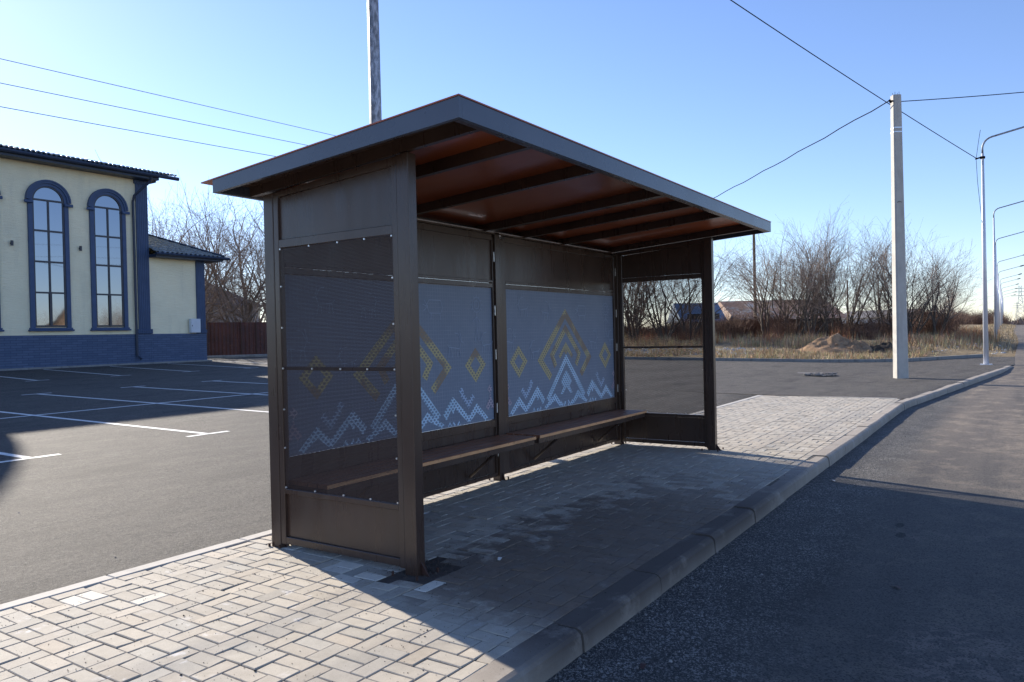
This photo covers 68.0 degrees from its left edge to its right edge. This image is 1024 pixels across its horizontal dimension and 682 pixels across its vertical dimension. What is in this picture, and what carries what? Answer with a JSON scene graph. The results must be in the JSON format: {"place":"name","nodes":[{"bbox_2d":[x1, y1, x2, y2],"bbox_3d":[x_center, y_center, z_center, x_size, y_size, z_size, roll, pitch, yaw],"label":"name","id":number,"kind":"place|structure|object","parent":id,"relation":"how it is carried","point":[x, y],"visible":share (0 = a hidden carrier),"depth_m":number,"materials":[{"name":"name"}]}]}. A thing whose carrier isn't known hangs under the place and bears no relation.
{"place":"outdoors","nodes":[
{"label":"outdoors","id":0,"kind":"place"},
{"bbox_2d":[0,395,899,681],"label":"paving","id":1,"kind":"structure","parent":0,"point":[526,539],"depth_m":4.63,"materials":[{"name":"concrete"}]},
{"bbox_2d":[0,458,784,681],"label":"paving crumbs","id":2,"kind":"object","parent":1,"relation":"on","point":[427,587],"visible":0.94,"depth_m":4.68,"materials":[{"name":"stone"}]},
{"bbox_2d":[359,553,476,595],"bbox_3d":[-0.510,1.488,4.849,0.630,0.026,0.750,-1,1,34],"label":"bare soil","id":3,"kind":"structure","parent":1,"relation":"on","point":[391,578],"depth_m":4.79,"materials":[{"name":"soil"}]},
{"bbox_2d":[201,93,770,580],"bbox_3d":[0.515,0.031,7.407,2.336,2.852,6.286,-1,1,34],"label":"bus shelter","id":4,"kind":"object","parent":1,"relation":"on","point":[405,379],"visible":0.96,"depth_m":6.35,"materials":[{"name":"brown paint"}]},
{"bbox_2d":[0,399,901,681],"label":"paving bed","id":5,"kind":"object","parent":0,"point":[376,605],"visible":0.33,"depth_m":4.15,"materials":[{"name":"sand"}]},
{"bbox_2d":[0,357,1014,603],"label":"parking lot","id":6,"kind":"structure","parent":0,"point":[68,517],"depth_m":10.18,"materials":[{"name":"asphalt"}]},
{"bbox_2d":[0,361,267,462],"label":"parking lines","id":7,"kind":"object","parent":6,"relation":"on","point":[27,457],"visible":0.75,"depth_m":14.49,"materials":[{"name":"paint"}]},
{"bbox_2d":[367,0,381,274],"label":"lighting mast","id":8,"kind":"object","parent":6,"relation":"on","point":[375,110],"visible":0.26,"depth_m":11.92,"materials":[{"name":"metal"}]},
{"bbox_2d":[804,372,836,376],"bbox_3d":[9.579,1.032,23.500,0.925,0.094,0.982,-1,1,34],"label":"manhole","id":9,"kind":"object","parent":6,"relation":"on","point":[828,374],"visible":1,"depth_m":23.28,"materials":[{"name":"metal"}]},
{"bbox_2d":[888,93,908,378],"bbox_3d":[10.988,-2.965,21.678,0.438,8.260,0.355,-1,0,1],"label":"concrete pole","id":10,"kind":"object","parent":6,"relation":"on","point":[900,335],"visible":0.96,"depth_m":21.56,"materials":[{"name":"concrete"}]},
{"bbox_2d":[714,101,888,197],"bbox_3d":[8.053,-6.391,37.519,0.029,1.057,32.402,-1,0,-10],"label":"overhead cable","id":11,"kind":"object","parent":10,"relation":"attached to","point":[808,146],"visible":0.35,"depth_m":25.51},
{"bbox_2d":[901,92,1023,101],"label":"overhead cable","id":12,"kind":"object","parent":10,"relation":"attached to","point":[962,97],"visible":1,"depth_m":21.85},
{"bbox_2d":[980,126,1023,364],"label":"street lamp","id":13,"kind":"object","parent":6,"relation":"on","point":[985,319],"visible":1,"depth_m":27.82,"materials":[{"name":"metal"}]},
{"bbox_2d":[975,130,984,225],"bbox_3d":[17.151,-5.978,27.765,0.462,3.502,0.159,-2,1,-32],"label":"cable bracket","id":14,"kind":"object","parent":13,"relation":"attached to","point":[980,157],"visible":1,"depth_m":27.74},
{"bbox_2d":[730,0,975,157],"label":"overhead cable","id":15,"kind":"object","parent":14,"relation":"attached to","point":[840,72],"visible":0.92,"depth_m":21.14,"materials":[{"name":"rubber"}]},
{"bbox_2d":[0,0,1023,327],"label":"sky","id":16,"kind":"structure","parent":0,"point":[705,97],"materials":[{"name":"blue"}]},
{"bbox_2d":[10,324,1017,601],"bbox_3d":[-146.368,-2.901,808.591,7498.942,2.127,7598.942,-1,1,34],"label":"ground","id":17,"kind":"structure","parent":0,"point":[930,354],"depth_m":37.93,"materials":[{"name":"soil"}]},
{"bbox_2d":[0,144,211,370],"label":"hall building","id":18,"kind":"structure","parent":17,"relation":"on","point":[74,270],"depth_m":31.58,"materials":[{"name":"beige paint"}]},
{"bbox_2d":[0,193,3,331],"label":"window","id":19,"kind":"structure","parent":18,"relation":"in","point":[1,197],"depth_m":29.27,"materials":[{"name":"paint"}]},
{"bbox_2d":[24,180,74,330],"bbox_3d":[-18.766,-3.463,30.814,0.210,6.130,1.860,-1,1,34],"label":"window","id":20,"kind":"structure","parent":18,"relation":"in","point":[48,202],"depth_m":30.81,"materials":[{"name":"blue glass"}]},
{"bbox_2d":[86,188,130,330],"bbox_3d":[-17.423,-3.511,32.827,0.210,6.130,1.860,-1,1,34],"label":"window","id":21,"kind":"structure","parent":18,"relation":"in","point":[107,208],"depth_m":32.82,"materials":[{"name":"blue glass"}]},
{"bbox_2d":[95,150,264,321],"bbox_3d":[-22.357,-5.161,53.395,15.090,13.929,15.082,-1,1,26],"label":"bare tree","id":22,"kind":"object","parent":17,"relation":"on","point":[210,277],"visible":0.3,"depth_m":51.35,"materials":[{"name":"brown plant"}]},
{"bbox_2d":[148,196,216,320],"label":"bare tree","id":23,"kind":"object","parent":17,"relation":"on","point":[176,231],"visible":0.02,"depth_m":55.64,"materials":[{"name":"brown plant"}]},
{"bbox_2d":[148,234,229,361],"bbox_3d":[-18.717,-2.120,38.173,9.440,6.917,3.800,-1,1,34],"label":"side annex","id":24,"kind":"object","parent":17,"relation":"on","point":[177,285],"visible":0.27,"depth_m":35.55,"materials":[{"name":"beige paint"}]},
{"bbox_2d":[189,319,200,332],"bbox_3d":[-15.083,-0.726,36.105,0.200,0.660,0.500,-1,1,34],"label":"electric cabinet","id":25,"kind":"object","parent":24,"relation":"attached to","point":[194,325],"visible":1,"depth_m":35.99,"materials":[{"name":"metal"}]},
{"bbox_2d":[147,188,263,321],"bbox_3d":[-24.287,-4.559,56.855,13.646,12.602,13.653,-2,1,-39],"label":"bare tree","id":26,"kind":"object","parent":17,"relation":"on","point":[211,310],"visible":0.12,"depth_m":57.75,"materials":[{"name":"brown plant"}]},
{"bbox_2d":[147,176,264,314],"bbox_3d":[-25.041,-5.318,54.681,14.602,15.264,12.554,-2,1,-34],"label":"bare tree","id":27,"kind":"object","parent":17,"relation":"on","point":[208,244],"visible":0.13,"depth_m":55.41,"materials":[{"name":"brown plant"}]},
{"bbox_2d":[150,190,264,321],"bbox_3d":[-22.693,-3.640,47.983,11.491,10.612,11.497,-1,1,30],"label":"bare tree","id":28,"kind":"object","parent":17,"relation":"on","point":[207,269],"visible":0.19,"depth_m":48.65,"materials":[{"name":"brown plant"}]},
{"bbox_2d":[150,170,265,321],"bbox_3d":[-19.254,-4.748,52.483,11.209,13.628,13.038,-1,1,-18],"label":"bare tree","id":29,"kind":"object","parent":17,"relation":"on","point":[248,304],"visible":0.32,"depth_m":51.33,"materials":[{"name":"brown plant"}]},
{"bbox_2d":[179,206,265,322],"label":"bare tree","id":30,"kind":"object","parent":17,"relation":"on","point":[253,312],"visible":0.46,"depth_m":49.61,"materials":[{"name":"brown plant"}]},
{"bbox_2d":[187,193,265,321],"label":"bare tree","id":31,"kind":"object","parent":17,"relation":"on","point":[242,225],"visible":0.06,"depth_m":57.73,"materials":[{"name":"brown plant"}]},
{"bbox_2d":[198,198,265,321],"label":"bare tree","id":32,"kind":"object","parent":17,"relation":"on","point":[261,232],"visible":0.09,"depth_m":54.97,"materials":[{"name":"brown plant"}]},
{"bbox_2d":[206,287,258,321],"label":"house","id":33,"kind":"structure","parent":17,"relation":"on","point":[226,312],"depth_m":65.61,"materials":[{"name":"brown stone"}]},
{"bbox_2d":[206,320,266,355],"bbox_3d":[-14.092,0.012,43.122,6.033,2.380,0.115,-1,1,-20],"label":"sheet metal fence","id":34,"kind":"object","parent":17,"relation":"on","point":[234,338],"visible":0.5,"depth_m":42.66,"materials":[{"name":"metal"}]},
{"bbox_2d":[207,354,266,358],"bbox_3d":[-15.374,0.887,42.365,3.400,0.237,0.224,-1,1,-20],"label":"concrete edging","id":35,"kind":"object","parent":17,"relation":"on","point":[234,356],"visible":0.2,"depth_m":42.25,"materials":[{"name":"concrete"}]},
{"bbox_2d":[210,226,265,321],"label":"bare tree","id":36,"kind":"object","parent":17,"relation":"on","point":[238,290],"visible":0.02,"depth_m":61.65,"materials":[{"name":"brown plant"}]},
{"bbox_2d":[220,212,265,321],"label":"bare tree","id":37,"kind":"object","parent":17,"relation":"on","point":[251,271],"visible":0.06,"depth_m":55.48,"materials":[{"name":"brown plant"}]},
{"bbox_2d":[0,395,896,611],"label":"paving edge","id":38,"kind":"object","parent":17,"relation":"on","point":[65,589],"visible":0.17,"depth_m":5.03,"materials":[{"name":"concrete"}]},
{"bbox_2d":[627,318,651,336],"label":"shrub","id":39,"kind":"object","parent":17,"relation":"on","point":[640,327],"visible":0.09,"depth_m":51.03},
{"bbox_2d":[623,276,671,339],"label":"bare tree","id":40,"kind":"object","parent":17,"relation":"on","point":[625,312],"visible":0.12,"depth_m":47.97,"materials":[{"name":"brown plant"}]},
{"bbox_2d":[624,282,683,326],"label":"bare tree","id":41,"kind":"object","parent":17,"relation":"on","point":[646,303],"visible":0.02,"depth_m":52.66,"materials":[{"name":"brown plant"}]},
{"bbox_2d":[657,317,682,337],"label":"shrub","id":42,"kind":"object","parent":17,"relation":"on","point":[670,326],"visible":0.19,"depth_m":50.06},
{"bbox_2d":[623,239,736,339],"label":"bare tree","id":43,"kind":"object","parent":17,"relation":"on","point":[665,304],"visible":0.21,"depth_m":47.95,"materials":[{"name":"brown plant"}]},
{"bbox_2d":[668,303,725,322],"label":"house","id":44,"kind":"structure","parent":17,"relation":"on","point":[718,312],"depth_m":70.50,"materials":[{"name":"blue metal"}]},
{"bbox_2d":[628,347,768,354],"bbox_3d":[8.977,0.497,39.222,7.847,0.402,4.075,-1,1,26],"label":"rubble","id":45,"kind":"object","parent":17,"relation":"on","point":[716,348],"visible":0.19,"depth_m":39.49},
{"bbox_2d":[636,240,762,339],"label":"bare tree","id":46,"kind":"object","parent":17,"relation":"on","point":[716,277],"visible":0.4,"depth_m":48.54,"materials":[{"name":"brown plant"}]},
{"bbox_2d":[699,315,731,338],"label":"shrub","id":47,"kind":"object","parent":17,"relation":"on","point":[717,328],"visible":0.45,"depth_m":50.10,"materials":[{"name":"plant"}]},
{"bbox_2d":[715,321,736,338],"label":"shrub","id":48,"kind":"object","parent":17,"relation":"on","point":[724,330],"visible":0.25,"depth_m":50.37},
{"bbox_2d":[716,317,750,337],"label":"shrub","id":49,"kind":"object","parent":17,"relation":"on","point":[737,325],"visible":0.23,"depth_m":51.02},
{"bbox_2d":[461,366,1012,681],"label":"kerb","id":50,"kind":"structure","parent":17,"relation":"on","point":[616,605],"depth_m":4.72,"materials":[{"name":"concrete"}]},
{"bbox_2d":[715,309,760,338],"bbox_3d":[14.592,-1.122,50.550,2.783,2.090,3.948,-2,1,-40],"label":"shrub","id":51,"kind":"object","parent":17,"relation":"on","point":[734,327],"visible":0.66,"depth_m":50.30,"materials":[{"name":"plant"}]},
{"bbox_2d":[732,312,759,336],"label":"shrub","id":52,"kind":"object","parent":17,"relation":"on","point":[746,321],"visible":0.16,"depth_m":53.26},
{"bbox_2d":[741,318,765,336],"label":"shrub","id":53,"kind":"object","parent":17,"relation":"on","point":[750,329],"visible":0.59,"depth_m":52.14,"materials":[{"name":"plant"}]},
{"bbox_2d":[752,234,756,318],"bbox_3d":[19.197,-4.498,60.008,1.600,8.900,0.280,-1,1,34],"label":"wooden pole","id":54,"kind":"object","parent":17,"relation":"on","point":[754,259],"visible":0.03,"depth_m":59.91,"materials":[{"name":"brown wood"}]},
{"bbox_2d":[0,106,275,156],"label":"power line","id":55,"kind":"object","parent":54,"relation":"attached to","point":[131,130],"visible":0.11,"depth_m":17.07,"materials":[{"name":"grey metal"}]},
{"bbox_2d":[1,83,307,145],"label":"power line","id":56,"kind":"object","parent":54,"relation":"attached to","point":[146,112],"visible":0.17,"depth_m":18.16,"materials":[{"name":"grey metal"}]},
{"bbox_2d":[0,58,334,135],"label":"power line","id":57,"kind":"object","parent":54,"relation":"attached to","point":[156,94],"visible":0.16,"depth_m":19.05,"materials":[{"name":"grey metal"}]},
{"bbox_2d":[740,316,772,336],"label":"shrub","id":58,"kind":"object","parent":17,"relation":"on","point":[758,327],"visible":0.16,"depth_m":52.04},
{"bbox_2d":[713,223,815,319],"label":"bare tree","id":59,"kind":"object","parent":17,"relation":"on","point":[780,312],"visible":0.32,"depth_m":55.75,"materials":[{"name":"brown plant"}]},
{"bbox_2d":[751,312,780,333],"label":"shrub","id":60,"kind":"object","parent":17,"relation":"on","point":[763,322],"visible":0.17,"depth_m":52.00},
{"bbox_2d":[714,234,834,336],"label":"bare tree","id":61,"kind":"object","parent":17,"relation":"on","point":[766,307],"visible":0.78,"depth_m":49.97,"materials":[{"name":"brown plant"}]},
{"bbox_2d":[718,300,846,329],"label":"house","id":62,"kind":"structure","parent":17,"relation":"on","point":[723,303],"depth_m":72.98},
{"bbox_2d":[758,309,807,337],"bbox_3d":[17.066,-1.045,48.186,2.680,2.013,3.802,-1,1,39],"label":"shrub","id":63,"kind":"object","parent":17,"relation":"on","point":[777,329],"visible":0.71,"depth_m":47.96,"materials":[{"name":"plant"}]},
{"bbox_2d":[766,314,810,333],"bbox_3d":[18.197,-1.024,49.577,3.475,1.840,2.449,-1,1,25],"label":"shrub","id":64,"kind":"object","parent":17,"relation":"on","point":[789,322],"visible":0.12,"depth_m":49.43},
{"bbox_2d":[718,208,863,334],"bbox_3d":[17.693,-4.356,48.142,9.152,8.903,8.166,-1,1,17],"label":"bare tree","id":65,"kind":"object","parent":17,"relation":"on","point":[802,314],"visible":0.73,"depth_m":48.14,"materials":[{"name":"brown plant"}]},
{"bbox_2d":[775,320,807,338],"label":"shrub","id":66,"kind":"object","parent":17,"relation":"on","point":[792,330],"visible":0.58,"depth_m":47.57,"materials":[{"name":"plant"}]},
{"bbox_2d":[625,354,982,361],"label":"kerb","id":67,"kind":"structure","parent":17,"relation":"on","point":[851,360],"depth_m":32.12,"materials":[{"name":"concrete"}]},
{"bbox_2d":[749,218,868,326],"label":"bare tree","id":68,"kind":"object","parent":17,"relation":"on","point":[806,271],"visible":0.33,"depth_m":52.12,"materials":[{"name":"brown plant"}]},
{"bbox_2d":[801,322,822,337],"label":"shrub","id":69,"kind":"object","parent":17,"relation":"on","point":[810,329],"visible":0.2,"depth_m":48.39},
{"bbox_2d":[624,323,1015,358],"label":"dry grass","id":70,"kind":"structure","parent":17,"relation":"on","point":[970,335],"depth_m":39.57,"materials":[{"name":"plant"}]},
{"bbox_2d":[768,220,873,335],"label":"bare tree","id":71,"kind":"object","parent":17,"relation":"on","point":[808,291],"visible":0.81,"depth_m":46.89,"materials":[{"name":"brown plant"}]},
{"bbox_2d":[772,203,874,336],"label":"bare tree","id":72,"kind":"object","parent":17,"relation":"on","point":[825,328],"visible":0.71,"depth_m":47.57,"materials":[{"name":"brown plant"}]},
{"bbox_2d":[817,326,844,336],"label":"shrub","id":73,"kind":"object","parent":17,"relation":"on","point":[827,332],"visible":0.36,"depth_m":47.80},
{"bbox_2d":[644,317,1023,329],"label":"distant wood","id":74,"kind":"object","parent":17,"relation":"on","point":[1020,321],"visible":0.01,"depth_m":282.37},
{"bbox_2d":[800,333,877,351],"bbox_3d":[15.923,0.046,37.348,3.800,0.909,2.800,-1,1,22],"label":"earth mound","id":75,"kind":"object","parent":17,"relation":"on","point":[817,344],"visible":0.66,"depth_m":36.80,"materials":[{"name":"soil"}]},
{"bbox_2d":[827,323,851,336],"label":"shrub","id":76,"kind":"object","parent":17,"relation":"on","point":[839,329],"visible":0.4,"depth_m":47.51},
{"bbox_2d":[833,321,865,336],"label":"shrub","id":77,"kind":"object","parent":17,"relation":"on","point":[852,327],"visible":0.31,"depth_m":47.72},
{"bbox_2d":[841,324,866,338],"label":"shrub","id":78,"kind":"object","parent":17,"relation":"on","point":[851,334],"visible":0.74,"depth_m":45.80,"materials":[{"name":"plant"}]},
{"bbox_2d":[797,218,920,332],"bbox_3d":[21.697,-4.263,49.882,7.777,8.479,8.716,-2,1,-34],"label":"bare tree","id":79,"kind":"object","parent":17,"relation":"on","point":[854,305],"visible":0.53,"depth_m":48.88,"materials":[{"name":"brown plant"}]},
{"bbox_2d":[848,339,871,351],"bbox_3d":[16.634,0.220,36.517,2.000,0.637,1.600,-1,1,28],"label":"earth mound","id":80,"kind":"object","parent":17,"relation":"on","point":[853,344],"visible":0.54,"depth_m":36.16,"materials":[{"name":"soil"}]},
{"bbox_2d":[846,317,884,330],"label":"shrub","id":81,"kind":"object","parent":17,"relation":"on","point":[863,324],"visible":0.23,"depth_m":48.79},
{"bbox_2d":[847,315,891,337],"bbox_3d":[22.753,-0.948,48.026,2.194,1.648,3.112,-1,0,-2],"label":"shrub","id":82,"kind":"object","parent":17,"relation":"on","point":[871,323],"visible":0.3,"depth_m":47.95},
{"bbox_2d":[856,320,888,336],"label":"shrub","id":83,"kind":"object","parent":17,"relation":"on","point":[874,328],"visible":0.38,"depth_m":46.29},
{"bbox_2d":[859,320,891,339],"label":"shrub","id":84,"kind":"object","parent":17,"relation":"on","point":[870,335],"visible":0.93,"depth_m":44.66,"materials":[{"name":"plant"}]},
{"bbox_2d":[833,233,926,321],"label":"bare tree","id":85,"kind":"object","parent":17,"relation":"on","point":[880,303],"visible":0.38,"depth_m":49.33,"materials":[{"name":"brown plant"}]},
{"bbox_2d":[841,309,918,323],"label":"house","id":86,"kind":"structure","parent":17,"relation":"on","point":[862,317],"depth_m":93.54,"materials":[{"name":"grey stone"}]},
{"bbox_2d":[867,318,892,337],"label":"shrub","id":87,"kind":"object","parent":17,"relation":"on","point":[889,332],"visible":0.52,"depth_m":46.91,"materials":[{"name":"plant"}]},
{"bbox_2d":[869,342,909,352],"bbox_3d":[17.606,0.295,35.989,2.600,0.521,1.800,-1,1,34],"label":"earth mound","id":88,"kind":"object","parent":17,"relation":"on","point":[883,347],"visible":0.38,"depth_m":35.63,"materials":[{"name":"soil"}]},
{"bbox_2d":[857,219,963,326],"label":"bare tree","id":89,"kind":"object","parent":17,"relation":"on","point":[923,295],"visible":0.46,"depth_m":47.66,"materials":[{"name":"brown plant"}]},
{"bbox_2d":[841,221,990,337],"bbox_3d":[24.492,-3.863,45.991,7.155,7.800,8.019,-2,1,-42],"label":"bare tree","id":90,"kind":"object","parent":17,"relation":"on","point":[909,325],"visible":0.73,"depth_m":46.03,"materials":[{"name":"brown plant"}]},
{"bbox_2d":[908,300,957,333],"bbox_3d":[30.740,-1.784,56.750,3.658,2.747,5.189,-1,0,9],"label":"shrub","id":91,"kind":"object","parent":17,"relation":"on","point":[923,315],"visible":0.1,"depth_m":56.71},
{"bbox_2d":[914,311,959,334],"bbox_3d":[29.270,-1.307,52.064,3.069,2.032,3.333,-1,1,41],"label":"shrub","id":92,"kind":"object","parent":17,"relation":"on","point":[939,321],"visible":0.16,"depth_m":51.64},
{"bbox_2d":[891,233,990,335],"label":"bare tree","id":93,"kind":"object","parent":17,"relation":"on","point":[946,320],"visible":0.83,"depth_m":46.36,"materials":[{"name":"brown plant"}]},
{"bbox_2d":[910,305,973,335],"bbox_3d":[27.312,-1.399,49.162,4.482,2.373,3.159,-2,1,-24],"label":"shrub","id":94,"kind":"object","parent":17,"relation":"on","point":[929,325],"visible":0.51,"depth_m":48.94,"materials":[{"name":"plant"}]},
{"bbox_2d":[909,253,978,317],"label":"bare tree","id":95,"kind":"object","parent":17,"relation":"on","point":[936,294],"visible":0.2,"depth_m":62.75,"materials":[{"name":"brown plant"}]},
{"bbox_2d":[919,306,972,330],"bbox_3d":[31.205,-1.542,54.908,4.370,2.314,3.080,-2,1,-38],"label":"shrub","id":96,"kind":"object","parent":17,"relation":"on","point":[954,317],"visible":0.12,"depth_m":54.27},
{"bbox_2d":[925,316,971,333],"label":"shrub","id":97,"kind":"object","parent":17,"relation":"on","point":[954,325],"visible":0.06,"depth_m":52.60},
{"bbox_2d":[931,271,972,321],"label":"bare tree","id":98,"kind":"object","parent":17,"relation":"on","point":[953,305],"visible":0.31,"depth_m":67.78,"materials":[{"name":"brown plant"}]},
{"bbox_2d":[954,313,967,324],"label":"shrub","id":99,"kind":"object","parent":17,"relation":"on","point":[961,319],"visible":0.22,"depth_m":168.10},
{"bbox_2d":[916,339,1005,353],"bbox_3d":[22.791,0.242,38.751,4.209,0.621,9.601,-1,1,34],"label":"rubble","id":100,"kind":"object","parent":17,"relation":"on","point":[968,346],"visible":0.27,"depth_m":37.24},
{"bbox_2d":[974,314,991,324],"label":"shrub","id":101,"kind":"object","parent":17,"relation":"on","point":[979,320],"visible":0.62,"depth_m":171.67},
{"bbox_2d":[988,314,1005,323],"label":"shrub","id":102,"kind":"object","parent":17,"relation":"on","point":[990,321],"visible":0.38,"depth_m":165.78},
{"bbox_2d":[993,201,1023,338],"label":"street lamp","id":103,"kind":"object","parent":17,"relation":"on","point":[995,297],"visible":0.87,"depth_m":47.21,"materials":[{"name":"metal"}]},
{"bbox_2d":[995,231,1023,329],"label":"street lamp","id":104,"kind":"object","parent":17,"relation":"on","point":[996,275],"visible":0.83,"depth_m":64.90,"materials":[{"name":"metal"}]},
{"bbox_2d":[997,255,1023,328],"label":"street lamp","id":105,"kind":"object","parent":17,"relation":"on","point":[997,288],"visible":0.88,"depth_m":90.42,"materials":[{"name":"metal"}]},
{"bbox_2d":[998,265,1023,326],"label":"street lamp","id":106,"kind":"object","parent":17,"relation":"on","point":[998,292],"visible":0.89,"depth_m":109.88,"materials":[{"name":"metal"}]},
{"bbox_2d":[1000,273,1021,325],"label":"street lamp","id":107,"kind":"object","parent":17,"relation":"on","point":[1000,298],"visible":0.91,"depth_m":129.86,"materials":[{"name":"metal"}]},
{"bbox_2d":[1016,286,1023,319],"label":"pylon","id":108,"kind":"object","parent":17,"relation":"on","point":[1020,300],"visible":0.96,"depth_m":574.86,"materials":[{"name":"metal"}]},
{"bbox_2d":[546,325,1023,681],"bbox_3d":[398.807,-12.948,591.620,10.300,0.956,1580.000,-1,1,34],"label":"road","id":109,"kind":"structure","parent":0,"point":[944,551],"depth_m":4.87,"materials":[{"name":"asphalt"}]},
{"bbox_2d":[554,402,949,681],"bbox_3d":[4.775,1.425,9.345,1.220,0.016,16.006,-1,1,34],"label":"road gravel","id":110,"kind":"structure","parent":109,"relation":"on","point":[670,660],"depth_m":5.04,"materials":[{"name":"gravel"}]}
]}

